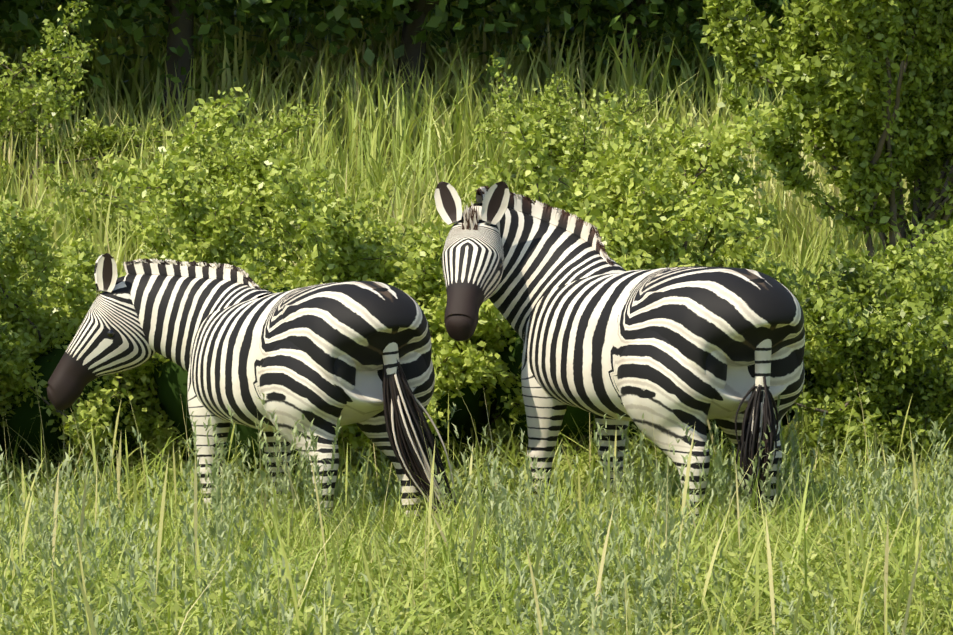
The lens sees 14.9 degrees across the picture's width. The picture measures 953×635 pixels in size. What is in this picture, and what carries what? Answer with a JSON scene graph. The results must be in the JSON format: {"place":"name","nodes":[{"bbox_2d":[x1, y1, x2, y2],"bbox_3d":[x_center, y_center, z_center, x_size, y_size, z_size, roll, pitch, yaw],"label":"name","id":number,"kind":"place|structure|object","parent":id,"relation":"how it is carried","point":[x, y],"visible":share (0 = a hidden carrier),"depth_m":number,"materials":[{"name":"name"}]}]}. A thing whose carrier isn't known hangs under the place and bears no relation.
{"place":"outdoors","nodes":[
{"label":"outdoors","id":0,"kind":"place"},
{"bbox_2d":[0,0,952,634],"bbox_3d":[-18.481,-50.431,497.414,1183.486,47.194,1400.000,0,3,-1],"label":"ground","id":1,"kind":"structure","parent":0,"point":[388,161],"depth_m":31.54,"materials":[{"name":"green plant"}]},
{"bbox_2d":[47,253,459,531],"bbox_3d":[-0.970,0.431,16.922,2.279,1.426,0.872,3,5,44],"label":"zebra","id":2,"kind":"object","parent":1,"relation":"on","point":[238,341],"visible":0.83,"depth_m":16.44,"materials":[{"name":"multicoloured"}]},
{"bbox_2d":[0,287,815,480],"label":"bush","id":3,"kind":"object","parent":1,"relation":"on","point":[170,382],"visible":0.06,"depth_m":18.83,"materials":[{"name":"green plant"}]},
{"bbox_2d":[400,0,455,9],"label":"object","id":4,"kind":"object","parent":1,"relation":"on","point":[402,7],"visible":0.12,"depth_m":32.88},
{"bbox_2d":[0,0,895,128],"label":"tree","id":5,"kind":"object","parent":1,"relation":"on","point":[12,12],"depth_m":32.28,"materials":[{"name":"green plant"}]},
{"bbox_2d":[0,393,952,634],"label":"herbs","id":6,"kind":"object","parent":1,"relation":"on","point":[221,529],"visible":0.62,"depth_m":14.03,"materials":[{"name":"green plant"}]},
{"bbox_2d":[0,429,952,634],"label":"forbs","id":7,"kind":"object","parent":1,"relation":"on","point":[496,630],"visible":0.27,"depth_m":12.99,"materials":[{"name":"green plant"}]},
{"bbox_2d":[0,0,952,484],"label":"bush","id":8,"kind":"object","parent":1,"relation":"on","point":[910,320],"depth_m":19.07,"materials":[{"name":"green plant"}]},
{"bbox_2d":[434,181,804,524],"bbox_3d":[0.732,0.241,16.588,1.926,1.707,0.999,3,4,40],"label":"zebra","id":9,"kind":"object","parent":1,"relation":"on","point":[600,332],"visible":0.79,"depth_m":16.27,"materials":[{"name":"multicoloured"}]}
]}

